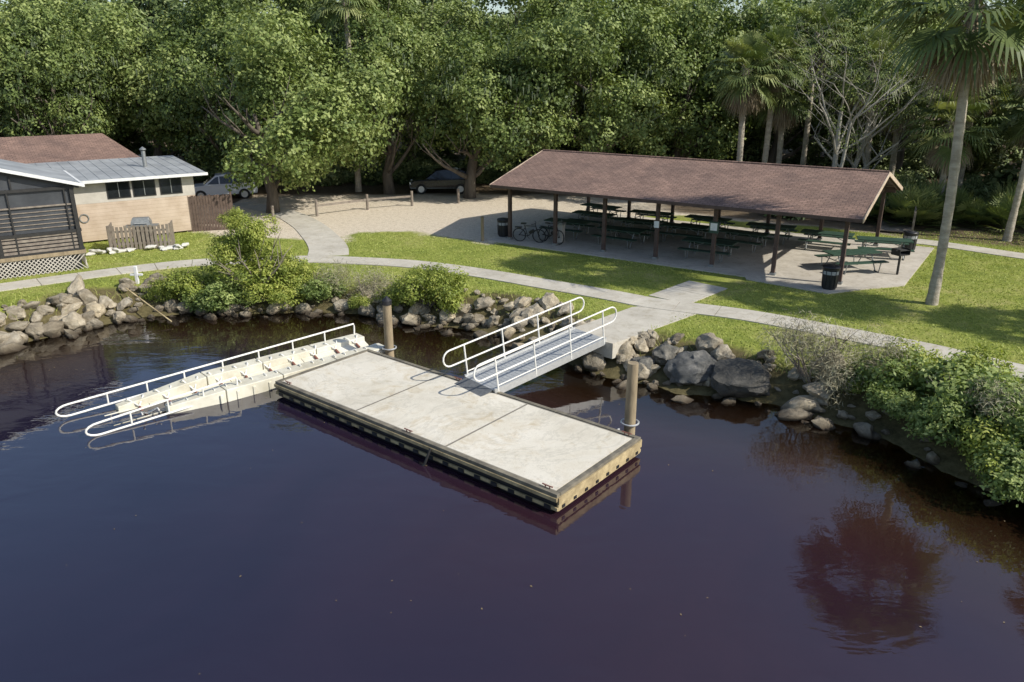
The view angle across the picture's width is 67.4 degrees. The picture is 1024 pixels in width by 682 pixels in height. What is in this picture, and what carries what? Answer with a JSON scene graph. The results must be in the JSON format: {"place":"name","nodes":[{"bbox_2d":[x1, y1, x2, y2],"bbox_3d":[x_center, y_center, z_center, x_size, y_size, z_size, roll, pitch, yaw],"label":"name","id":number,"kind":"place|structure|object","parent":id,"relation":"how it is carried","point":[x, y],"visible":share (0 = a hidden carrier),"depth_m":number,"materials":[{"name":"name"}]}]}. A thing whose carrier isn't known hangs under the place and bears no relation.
{"place":"outdoors","nodes":[
{"label":"outdoors","id":0,"kind":"place"},
{"bbox_2d":[0,133,138,163],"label":"shingle roof","id":1,"kind":"structure","parent":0,"point":[49,148],"depth_m":44.29,"materials":[{"name":"brown"}]},
{"bbox_2d":[233,202,348,255],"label":"parking path","id":2,"kind":"structure","parent":0,"point":[319,238],"depth_m":41.26,"materials":[{"name":"concrete"}]},
{"bbox_2d":[1,0,1015,15],"label":"sky","id":3,"kind":"structure","parent":0,"point":[498,6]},
{"bbox_2d":[0,314,1023,681],"bbox_3d":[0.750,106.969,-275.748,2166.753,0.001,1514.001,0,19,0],"label":"water","id":4,"kind":"structure","parent":0,"point":[252,538],"depth_m":15.73,"materials":[{"name":"liquid"}]},
{"bbox_2d":[55,323,384,435],"bbox_3d":[-8.455,1.093,23.632,9.655,0.956,2.030,-17,25,-39],"label":"kayak launch","id":5,"kind":"object","parent":4,"relation":"on","point":[223,384],"visible":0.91,"depth_m":23.38,"materials":[{"name":"plastic"}]},
{"bbox_2d":[382,296,393,356],"bbox_3d":[-4.120,0.515,25.894,0.330,4.210,0.325,0,19,0],"label":"dock piling","id":6,"kind":"object","parent":4,"relation":"in","point":[387,320],"visible":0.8,"depth_m":25.41,"materials":[{"name":"brown wood"}]},
{"bbox_2d":[274,345,641,511],"bbox_3d":[-1.681,2.035,21.382,10.384,0.843,4.930,15,24,36],"label":"floating dock","id":7,"kind":"object","parent":4,"relation":"on","point":[547,457],"visible":0.97,"depth_m":19.97,"materials":[{"name":"beige concrete"}]},
{"bbox_2d":[442,297,616,396],"bbox_3d":[0.683,0.139,23.521,5.877,1.196,1.502,-23,29,-35],"label":"gangway","id":8,"kind":"object","parent":7,"relation":"on","point":[516,369],"visible":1,"depth_m":23.41,"materials":[{"name":"metal"}]},
{"bbox_2d":[54,349,1004,673],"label":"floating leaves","id":9,"kind":"object","parent":4,"relation":"on","point":[426,465],"visible":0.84,"depth_m":14.50,"materials":[{"name":"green plant"}]},
{"bbox_2d":[624,361,638,434],"bbox_3d":[3.120,2.495,20.443,0.310,4.100,0.305,0,19,0],"label":"dock piling","id":10,"kind":"object","parent":4,"relation":"in","point":[631,393],"visible":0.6,"depth_m":19.95,"materials":[{"name":"brown wood"}]},
{"bbox_2d":[0,90,1023,508],"bbox_3d":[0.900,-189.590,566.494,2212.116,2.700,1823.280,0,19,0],"label":"ground","id":11,"kind":"structure","parent":0,"point":[438,214],"depth_m":31.67,"materials":[{"name":"plant"}]},
{"bbox_2d":[0,254,82,277],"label":"crawl space","id":12,"kind":"object","parent":11,"relation":"on","point":[46,267],"visible":0.4,"depth_m":32.78,"materials":[{"name":"white plastic"}]},
{"bbox_2d":[0,248,88,279],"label":"lattice skirt","id":13,"kind":"object","parent":11,"relation":"on","point":[50,255],"visible":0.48,"depth_m":32.55,"materials":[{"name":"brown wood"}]},
{"bbox_2d":[0,172,84,258],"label":"porch frame","id":14,"kind":"object","parent":13,"relation":"on","point":[78,229],"visible":0.67,"depth_m":32.14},
{"bbox_2d":[0,175,78,253],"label":"porch screens","id":15,"kind":"object","parent":14,"relation":"attached to","point":[35,198],"visible":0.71,"depth_m":31.93,"materials":[{"name":"fabric"}]},
{"bbox_2d":[0,203,79,255],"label":"porch slats","id":16,"kind":"object","parent":14,"relation":"attached to","point":[39,243],"visible":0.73,"depth_m":32.23,"materials":[{"name":"wood"}]},
{"bbox_2d":[0,1,121,136],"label":"oak tree","id":17,"kind":"object","parent":11,"relation":"on","point":[25,78],"visible":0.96,"depth_m":49.78,"materials":[{"name":"green plant"}]},
{"bbox_2d":[0,0,151,134],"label":"oak tree","id":18,"kind":"object","parent":11,"relation":"on","point":[34,4],"visible":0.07,"depth_m":56.92,"materials":[{"name":"green plant"}]},
{"bbox_2d":[73,176,197,241],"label":"kitchen walls","id":19,"kind":"structure","parent":11,"relation":"on","point":[98,207],"depth_m":39.20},
{"bbox_2d":[0,155,207,186],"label":"metal roof","id":20,"kind":"structure","parent":19,"relation":"on","point":[80,173],"depth_m":40.02,"materials":[{"name":"white paint"}]},
{"bbox_2d":[139,147,146,166],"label":"vent pipe","id":21,"kind":"object","parent":20,"relation":"attached to","point":[144,160],"visible":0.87,"depth_m":41.45,"materials":[{"name":"metal"}]},
{"bbox_2d":[79,177,182,222],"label":"kitchen windows","id":22,"kind":"structure","parent":19,"relation":"in","point":[140,188],"depth_m":39.29,"materials":[{"name":"glass"}]},
{"bbox_2d":[130,266,142,283],"bbox_3d":[-15.400,-2.629,31.519,0.500,0.900,0.120,0,19,0],"label":"utility stub","id":23,"kind":"object","parent":11,"relation":"on","point":[136,274],"visible":0.81,"depth_m":31.45,"materials":[{"name":"white paint"}]},
{"bbox_2d":[86,242,188,255],"bbox_3d":[-17.910,-4.427,36.889,4.485,0.278,0.864,-7,20,-18],"label":"sandbag pile","id":24,"kind":"object","parent":11,"relation":"on","point":[111,250],"visible":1,"depth_m":36.68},
{"bbox_2d":[106,220,174,249],"bbox_3d":[-18.159,-5.198,37.644,2.785,1.228,1.288,-5,20,-15],"label":"picket enclosure","id":25,"kind":"object","parent":11,"relation":"on","point":[111,232],"visible":0.81,"depth_m":37.08,"materials":[{"name":"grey wood"}]},
{"bbox_2d":[54,0,227,155],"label":"oak tree","id":26,"kind":"object","parent":11,"relation":"on","point":[139,115],"visible":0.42,"depth_m":54.84,"materials":[{"name":"green plant"}]},
{"bbox_2d":[125,216,158,241],"bbox_3d":[-18.194,-5.483,37.808,1.500,1.200,0.592,-6,20,-16],"label":"gas grill","id":27,"kind":"object","parent":11,"relation":"on","point":[139,221],"visible":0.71,"depth_m":37.58,"materials":[{"name":"metal"}]},
{"bbox_2d":[187,192,232,231],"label":"privacy fence","id":28,"kind":"object","parent":11,"relation":"on","point":[208,219],"visible":0.87,"depth_m":41.30,"materials":[{"name":"brown wood"}]},
{"bbox_2d":[141,9,307,196],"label":"oak tree","id":29,"kind":"object","parent":11,"relation":"on","point":[185,93],"visible":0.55,"depth_m":49.55,"materials":[{"name":"green plant"}]},
{"bbox_2d":[194,172,257,199],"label":"parked suv","id":30,"kind":"object","parent":11,"relation":"on","point":[215,184],"visible":0.58,"depth_m":51.22,"materials":[{"name":"white paint"}]},
{"bbox_2d":[143,0,336,171],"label":"oak tree","id":31,"kind":"object","parent":11,"relation":"on","point":[208,7],"visible":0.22,"depth_m":54.45,"materials":[{"name":"green plant"}]},
{"bbox_2d":[200,0,412,212],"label":"oak tree","id":32,"kind":"object","parent":11,"relation":"on","point":[303,117],"visible":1,"depth_m":43.32,"materials":[{"name":"green plant"}]},
{"bbox_2d":[286,254,358,301],"bbox_3d":[-7.764,-2.524,31.246,3.292,2.040,2.658,0,19,0],"label":"shoreline shrub","id":33,"kind":"object","parent":11,"relation":"on","point":[327,286],"visible":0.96,"depth_m":31.12,"materials":[{"name":"green plant"}]},
{"bbox_2d":[310,0,381,191],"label":"cabbage palm","id":34,"kind":"object","parent":11,"relation":"on","point":[343,13],"visible":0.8,"depth_m":51.04,"materials":[{"name":"green plant"}]},
{"bbox_2d":[271,188,459,222],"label":"parking rail fence","id":35,"kind":"object","parent":11,"relation":"on","point":[367,200],"visible":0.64,"depth_m":47.62,"materials":[{"name":"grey wood"}]},
{"bbox_2d":[338,260,395,310],"bbox_3d":[-5.464,-2.272,30.883,2.566,1.993,2.478,-12,23,-30],"label":"dry shrub","id":36,"kind":"object","parent":11,"relation":"on","point":[358,300],"visible":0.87,"depth_m":30.73,"materials":[{"name":"green plant"}]},
{"bbox_2d":[319,4,479,194],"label":"oak tree","id":37,"kind":"object","parent":11,"relation":"on","point":[404,48],"visible":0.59,"depth_m":49.97,"materials":[{"name":"green plant"}]},
{"bbox_2d":[321,0,489,161],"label":"oak tree","id":38,"kind":"object","parent":11,"relation":"on","point":[423,23],"visible":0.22,"depth_m":57.35,"materials":[{"name":"green plant"}]},
{"bbox_2d":[373,261,473,313],"bbox_3d":[-3.523,-2.056,29.925,4.080,2.204,3.191,0,19,0],"label":"shoreline shrub","id":39,"kind":"object","parent":11,"relation":"on","point":[431,283],"visible":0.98,"depth_m":29.28,"materials":[{"name":"green plant"}]},
{"bbox_2d":[409,167,466,193],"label":"parked car","id":40,"kind":"object","parent":11,"relation":"on","point":[441,178],"visible":0.69,"depth_m":53.73,"materials":[{"name":"black paint"}]},
{"bbox_2d":[1,266,937,398],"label":"bank grass","id":41,"kind":"structure","parent":11,"relation":"on","point":[472,306],"depth_m":28.62,"materials":[{"name":"plant"}]},
{"bbox_2d":[481,216,483,240],"bbox_3d":[-1.500,-5.643,38.939,0.160,1.350,0.152,0,19,0],"label":"wooden post","id":42,"kind":"object","parent":11,"relation":"on","point":[482,228],"visible":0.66,"depth_m":38.85,"materials":[{"name":"brown wood"}]},
{"bbox_2d":[413,16,580,198],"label":"oak tree","id":43,"kind":"object","parent":11,"relation":"on","point":[479,65],"visible":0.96,"depth_m":48.22,"materials":[{"name":"green plant"}]},
{"bbox_2d":[0,272,1011,506],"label":"riprap rocks","id":44,"kind":"object","parent":11,"relation":"on","point":[74,323],"visible":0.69,"depth_m":28.06,"materials":[{"name":"stone"}]},
{"bbox_2d":[125,288,171,321],"bbox_3d":[-14.200,-1.425,29.982,2.949,0.879,0.050,13,23,33],"label":"fallen plank","id":45,"kind":"object","parent":44,"relation":"on","point":[148,304],"visible":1,"depth_m":29.95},
{"bbox_2d":[139,264,230,312],"bbox_3d":[-12.853,-2.186,31.120,4.000,1.915,2.590,9,21,24],"label":"shoreline shrub","id":46,"kind":"object","parent":44,"relation":"on","point":[185,286],"visible":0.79,"depth_m":30.59,"materials":[{"name":"green plant"}]},
{"bbox_2d":[193,206,312,311],"bbox_3d":[-10.403,-3.332,30.880,4.512,4.189,3.989,0,19,0],"label":"shoreline shrub","id":47,"kind":"object","parent":44,"relation":"on","point":[260,274],"visible":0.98,"depth_m":30.47,"materials":[{"name":"green plant"}]},
{"bbox_2d":[0,0,1023,188],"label":"distant trees","id":48,"kind":"object","parent":11,"relation":"on","point":[753,150],"visible":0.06,"depth_m":61.95,"materials":[{"name":"green plant"}]},
{"bbox_2d":[455,0,625,160],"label":"oak tree","id":49,"kind":"object","parent":11,"relation":"on","point":[539,8],"visible":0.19,"depth_m":54.86,"materials":[{"name":"green plant"}]},
{"bbox_2d":[125,140,1023,221],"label":"understory shrubs","id":50,"kind":"object","parent":11,"relation":"on","point":[403,172],"visible":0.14,"depth_m":58.04,"materials":[{"name":"green plant"}]},
{"bbox_2d":[497,0,682,156],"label":"oak tree","id":51,"kind":"object","parent":11,"relation":"on","point":[593,48],"visible":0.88,"depth_m":49.37,"materials":[{"name":"green plant"}]},
{"bbox_2d":[575,306,695,358],"bbox_3d":[4.133,-0.440,26.632,4.928,0.520,2.090,-17,26,-40],"label":"gangway landing","id":52,"kind":"object","parent":11,"relation":"on","point":[625,324],"visible":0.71,"depth_m":26.20,"materials":[{"name":"concrete"}]},
{"bbox_2d":[631,356,654,371],"bbox_3d":[4.136,0.783,24.386,0.720,0.623,0.843,8,21,22],"label":"boulder","id":53,"kind":"object","parent":11,"relation":"on","point":[648,362],"visible":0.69,"depth_m":24.16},
{"bbox_2d":[576,0,725,154],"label":"oak tree","id":54,"kind":"object","parent":11,"relation":"on","point":[656,3],"visible":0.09,"depth_m":56.64,"materials":[{"name":"green plant"}]},
{"bbox_2d":[652,343,678,362],"bbox_3d":[4.868,0.387,24.444,0.768,0.649,0.850,10,22,26],"label":"boulder","id":55,"kind":"object","parent":11,"relation":"on","point":[664,353],"visible":0.95,"depth_m":24.21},
{"bbox_2d":[605,0,769,159],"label":"oak tree","id":56,"kind":"object","parent":11,"relation":"on","point":[690,79],"visible":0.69,"depth_m":52.49,"materials":[{"name":"green plant"}]},
{"bbox_2d":[663,350,716,384],"bbox_3d":[5.506,0.796,23.660,1.364,0.997,1.448,-17,26,-40],"label":"boulder","id":57,"kind":"object","parent":11,"relation":"on","point":[688,367],"visible":0.93,"depth_m":23.32,"materials":[{"name":"stone"}]},
{"bbox_2d":[487,213,933,293],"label":"pavilion slab","id":58,"kind":"structure","parent":11,"relation":"on","point":[798,266],"depth_m":35.85,"materials":[{"name":"concrete"}]},
{"bbox_2d":[497,217,507,236],"bbox_3d":[-0.450,-5.917,39.903,0.670,0.935,0.670,0,19,0],"label":"trash can","id":59,"kind":"object","parent":58,"relation":"on","point":[502,225],"visible":0.86,"depth_m":39.68,"materials":[{"name":"black plastic"}]},
{"bbox_2d":[513,221,545,242],"bbox_3d":[0.857,-5.446,38.472,1.756,1.032,0.614,7,27,18],"label":"bicycle","id":60,"kind":"object","parent":58,"relation":"on","point":[530,231],"visible":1,"depth_m":38.46,"materials":[{"name":"metal"}]},
{"bbox_2d":[538,222,563,244],"bbox_3d":[1.960,-5.405,38.350,1.756,1.032,0.614,18,22,42],"label":"bicycle","id":61,"kind":"object","parent":58,"relation":"on","point":[548,235],"visible":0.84,"depth_m":38.38,"materials":[{"name":"metal"}]},
{"bbox_2d":[557,221,565,242],"bbox_3d":[2.435,-5.518,38.513,0.420,1.107,0.420,12,23,31],"label":"drinking fountain","id":62,"kind":"object","parent":58,"relation":"on","point":[561,225],"visible":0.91,"depth_m":38.44,"materials":[{"name":"metal"}]},
{"bbox_2d":[539,217,594,239],"bbox_3d":[2.889,-5.893,40.082,2.350,0.773,1.900,11,22,28],"label":"picnic table","id":63,"kind":"object","parent":58,"relation":"on","point":[577,223],"visible":0.66,"depth_m":39.77,"materials":[{"name":"metal"}]},
{"bbox_2d":[569,210,616,230],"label":"picnic table","id":64,"kind":"object","parent":58,"relation":"on","point":[584,213],"visible":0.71,"depth_m":42.21,"materials":[{"name":"metal"}]},
{"bbox_2d":[576,203,626,221],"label":"picnic table","id":65,"kind":"object","parent":58,"relation":"on","point":[593,206],"visible":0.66,"depth_m":44.50,"materials":[{"name":"metal"}]},
{"bbox_2d":[591,225,651,248],"bbox_3d":[5.429,-5.180,38.060,2.350,0.773,1.900,14,24,34],"label":"picnic table","id":66,"kind":"object","parent":58,"relation":"on","point":[626,230],"visible":0.9,"depth_m":37.77,"materials":[{"name":"wood"}]},
{"bbox_2d":[614,217,662,238],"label":"picnic table","id":67,"kind":"object","parent":58,"relation":"on","point":[629,221],"visible":0.69,"depth_m":40.11,"materials":[{"name":"metal"}]},
{"bbox_2d":[627,209,676,229],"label":"picnic table","id":68,"kind":"object","parent":58,"relation":"on","point":[651,213],"visible":0.73,"depth_m":42.56,"materials":[{"name":"metal"}]},
{"bbox_2d":[659,222,708,244],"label":"picnic table","id":69,"kind":"object","parent":58,"relation":"on","point":[694,228],"visible":0.88,"depth_m":38.66,"materials":[{"name":"wood"}]},
{"bbox_2d":[489,149,902,284],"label":"picnic pavilion","id":70,"kind":"structure","parent":58,"relation":"on","point":[846,195],"depth_m":34.61,"materials":[{"name":"brown paint"}]},
{"bbox_2d":[681,214,734,234],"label":"picnic table","id":71,"kind":"object","parent":58,"relation":"on","point":[697,218],"visible":0.7,"depth_m":40.83,"materials":[{"name":"metal"}]},
{"bbox_2d":[677,237,739,262],"bbox_3d":[9.058,-4.230,35.366,2.350,0.773,1.900,11,22,29],"label":"picnic table","id":72,"kind":"object","parent":58,"relation":"on","point":[705,241],"visible":0.97,"depth_m":35.11,"materials":[{"name":"wood"}]},
{"bbox_2d":[716,228,773,252],"bbox_3d":[11.233,-4.909,37.291,2.350,0.773,1.900,14,24,34],"label":"picnic table","id":73,"kind":"object","parent":58,"relation":"on","point":[745,233],"visible":0.89,"depth_m":37.05,"materials":[{"name":"wood"}]},
{"bbox_2d":[746,222,797,244],"bbox_3d":[13.106,-5.495,38.953,2.350,0.773,1.900,10,22,27],"label":"picnic table","id":74,"kind":"object","parent":58,"relation":"on","point":[758,226],"visible":0.86,"depth_m":38.85,"materials":[{"name":"wood"}]},
{"bbox_2d":[798,229,854,249],"bbox_3d":[15.228,-4.873,37.190,2.350,0.773,1.900,11,22,28],"label":"picnic table","id":75,"kind":"object","parent":58,"relation":"on","point":[821,233],"visible":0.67,"depth_m":37.05,"materials":[{"name":"wood"}]},
{"bbox_2d":[821,264,840,289],"bbox_3d":[12.550,-2.526,30.283,0.670,0.935,0.670,0,19,0],"label":"trash can","id":76,"kind":"object","parent":58,"relation":"on","point":[830,274],"visible":1,"depth_m":30.08,"materials":[{"name":"black plastic"}]},
{"bbox_2d":[814,248,888,273],"bbox_3d":[14.700,-3.512,33.328,2.350,0.773,1.900,-4,20,-11],"label":"picnic table","id":77,"kind":"object","parent":58,"relation":"on","point":[851,252],"visible":0.92,"depth_m":33.00,"materials":[{"name":"wood"}]},
{"bbox_2d":[854,236,914,259],"bbox_3d":[17.300,-4.377,35.781,2.350,0.773,1.900,6,20,17],"label":"picnic table","id":78,"kind":"object","parent":58,"relation":"on","point":[864,240],"visible":0.7,"depth_m":35.59,"materials":[{"name":"wood"}]},
{"bbox_2d":[891,247,910,274],"bbox_3d":[16.245,-3.336,32.305,0.720,1.120,0.450,-8,21,-22],"label":"park grill","id":79,"kind":"object","parent":58,"relation":"on","point":[900,251],"visible":1,"depth_m":32.22,"materials":[{"name":"metal"}]},
{"bbox_2d":[902,230,918,249],"bbox_3d":[19.000,-4.787,36.696,0.670,0.935,0.670,0,19,0],"label":"trash can","id":80,"kind":"object","parent":58,"relation":"on","point":[911,234],"visible":0.72,"depth_m":36.46,"materials":[{"name":"black plastic"}]},
{"bbox_2d":[711,358,770,397],"bbox_3d":[6.843,1.285,22.946,1.706,1.327,1.504,9,21,23],"label":"boulder","id":81,"kind":"object","parent":11,"relation":"on","point":[739,377],"visible":0.96,"depth_m":22.56,"materials":[{"name":"stone"}]},
{"bbox_2d":[702,28,794,160],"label":"cabbage palm","id":82,"kind":"object","parent":11,"relation":"on","point":[743,96],"visible":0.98,"depth_m":45.22,"materials":[{"name":"green plant"}]},
{"bbox_2d":[737,23,813,162],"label":"cabbage palm","id":83,"kind":"object","parent":11,"relation":"on","point":[787,34],"visible":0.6,"depth_m":46.22,"materials":[{"name":"green plant"}]},
{"bbox_2d":[753,53,829,163],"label":"cabbage palm","id":84,"kind":"object","parent":11,"relation":"on","point":[785,111],"visible":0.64,"depth_m":47.96,"materials":[{"name":"green plant"}]},
{"bbox_2d":[716,0,881,162],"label":"oak tree","id":85,"kind":"object","parent":11,"relation":"on","point":[780,10],"visible":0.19,"depth_m":54.57,"materials":[{"name":"green plant"}]},
{"bbox_2d":[751,308,881,409],"bbox_3d":[8.980,0.324,22.044,4.100,2.712,3.296,0,19,0],"label":"dry shrub","id":86,"kind":"object","parent":11,"relation":"on","point":[841,381],"visible":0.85,"depth_m":21.86,"materials":[{"name":"grey plant"}]},
{"bbox_2d":[778,0,856,164],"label":"cabbage palm","id":87,"kind":"object","parent":11,"relation":"on","point":[827,9],"visible":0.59,"depth_m":49.73,"materials":[{"name":"green plant"}]},
{"bbox_2d":[757,0,951,167],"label":"sparse leafed tree","id":88,"kind":"object","parent":11,"relation":"on","point":[836,143],"visible":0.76,"depth_m":42.81,"materials":[{"name":"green plant"}]},
{"bbox_2d":[799,44,932,168],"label":"sparse leafed tree","id":89,"kind":"object","parent":11,"relation":"on","point":[861,147],"visible":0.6,"depth_m":45.37,"materials":[{"name":"grey plant"}]},
{"bbox_2d":[824,24,913,168],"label":"cabbage palm","id":90,"kind":"object","parent":11,"relation":"on","point":[875,39],"visible":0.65,"depth_m":45.02,"materials":[{"name":"green plant"}]},
{"bbox_2d":[832,323,946,423],"bbox_3d":[10.307,0.591,21.304,2.875,2.139,3.741,17,25,39],"label":"shoreline shrub","id":91,"kind":"object","parent":11,"relation":"on","point":[887,377],"visible":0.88,"depth_m":20.83,"materials":[{"name":"green plant"}]},
{"bbox_2d":[880,196,916,231],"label":"wooden footbridge","id":92,"kind":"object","parent":11,"relation":"on","point":[885,226],"visible":0.45,"depth_m":41.71,"materials":[{"name":"grey wood"}]},
{"bbox_2d":[866,56,940,174],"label":"cabbage palm","id":93,"kind":"object","parent":11,"relation":"on","point":[892,164],"visible":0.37,"depth_m":46.67,"materials":[{"name":"green plant"}]},
{"bbox_2d":[815,0,1018,173],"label":"oak tree","id":94,"kind":"object","parent":11,"relation":"on","point":[899,158],"visible":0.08,"depth_m":52.12,"materials":[{"name":"green plant"}]},
{"bbox_2d":[866,171,1023,232],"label":"saw palmettos","id":95,"kind":"object","parent":11,"relation":"on","point":[928,200],"visible":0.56,"depth_m":42.22,"materials":[{"name":"plant"}]},
{"bbox_2d":[869,0,1023,305],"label":"cabbage palm","id":96,"kind":"object","parent":11,"relation":"on","point":[968,52],"visible":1,"depth_m":25.37,"materials":[{"name":"green plant"}]},
{"bbox_2d":[899,82,1011,195],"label":"cabbage palm","id":97,"kind":"object","parent":11,"relation":"on","point":[939,153],"visible":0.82,"depth_m":42.39,"materials":[{"name":"green plant"}]},
{"bbox_2d":[901,342,1020,449],"bbox_3d":[11.510,1.305,19.696,2.671,1.945,4.449,12,23,31],"label":"shoreline shrub","id":98,"kind":"object","parent":11,"relation":"on","point":[952,377],"visible":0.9,"depth_m":19.01,"materials":[{"name":"green plant"}]},
{"bbox_2d":[930,28,1022,189],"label":"cabbage palm","id":99,"kind":"object","parent":11,"relation":"on","point":[998,91],"visible":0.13,"depth_m":43.72,"materials":[{"name":"green plant"}]},
{"bbox_2d":[951,368,1023,506],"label":"shoreline shrub","id":100,"kind":"object","parent":11,"relation":"on","point":[1000,464],"visible":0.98,"depth_m":17.52,"materials":[{"name":"green plant"}]},
{"bbox_2d":[973,0,1023,145],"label":"oak tree","id":101,"kind":"object","parent":11,"relation":"on","point":[992,109],"visible":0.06,"depth_m":50.15,"materials":[{"name":"green plant"}]},
{"bbox_2d":[986,82,1023,154],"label":"cabbage palm","id":102,"kind":"object","parent":11,"relation":"on","point":[1017,130],"visible":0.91,"depth_m":42.60,"materials":[{"name":"green plant"}]},
{"bbox_2d":[998,1,1023,241],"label":"cabbage palm","id":103,"kind":"object","parent":11,"relation":"on","point":[1009,229],"visible":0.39,"depth_m":38.23,"materials":[{"name":"green plant"}]},
{"bbox_2d":[0,231,1023,364],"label":"lawn grass","id":104,"kind":"structure","parent":0,"point":[773,300],"depth_m":31.75,"materials":[{"name":"plant"}]},
{"bbox_2d":[0,256,1023,379],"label":"shore path","id":105,"kind":"structure","parent":0,"point":[651,302],"depth_m":30.46,"materials":[{"name":"concrete"}]},
{"bbox_2d":[649,281,726,302],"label":"pavilion path","id":106,"kind":"structure","parent":0,"point":[690,291],"depth_m":29.95,"materials":[{"name":"concrete"}]},
{"bbox_2d":[916,239,1023,258],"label":"footpath","id":107,"kind":"structure","parent":0,"point":[997,252],"depth_m":37.12,"materials":[{"name":"concrete"}]}
]}

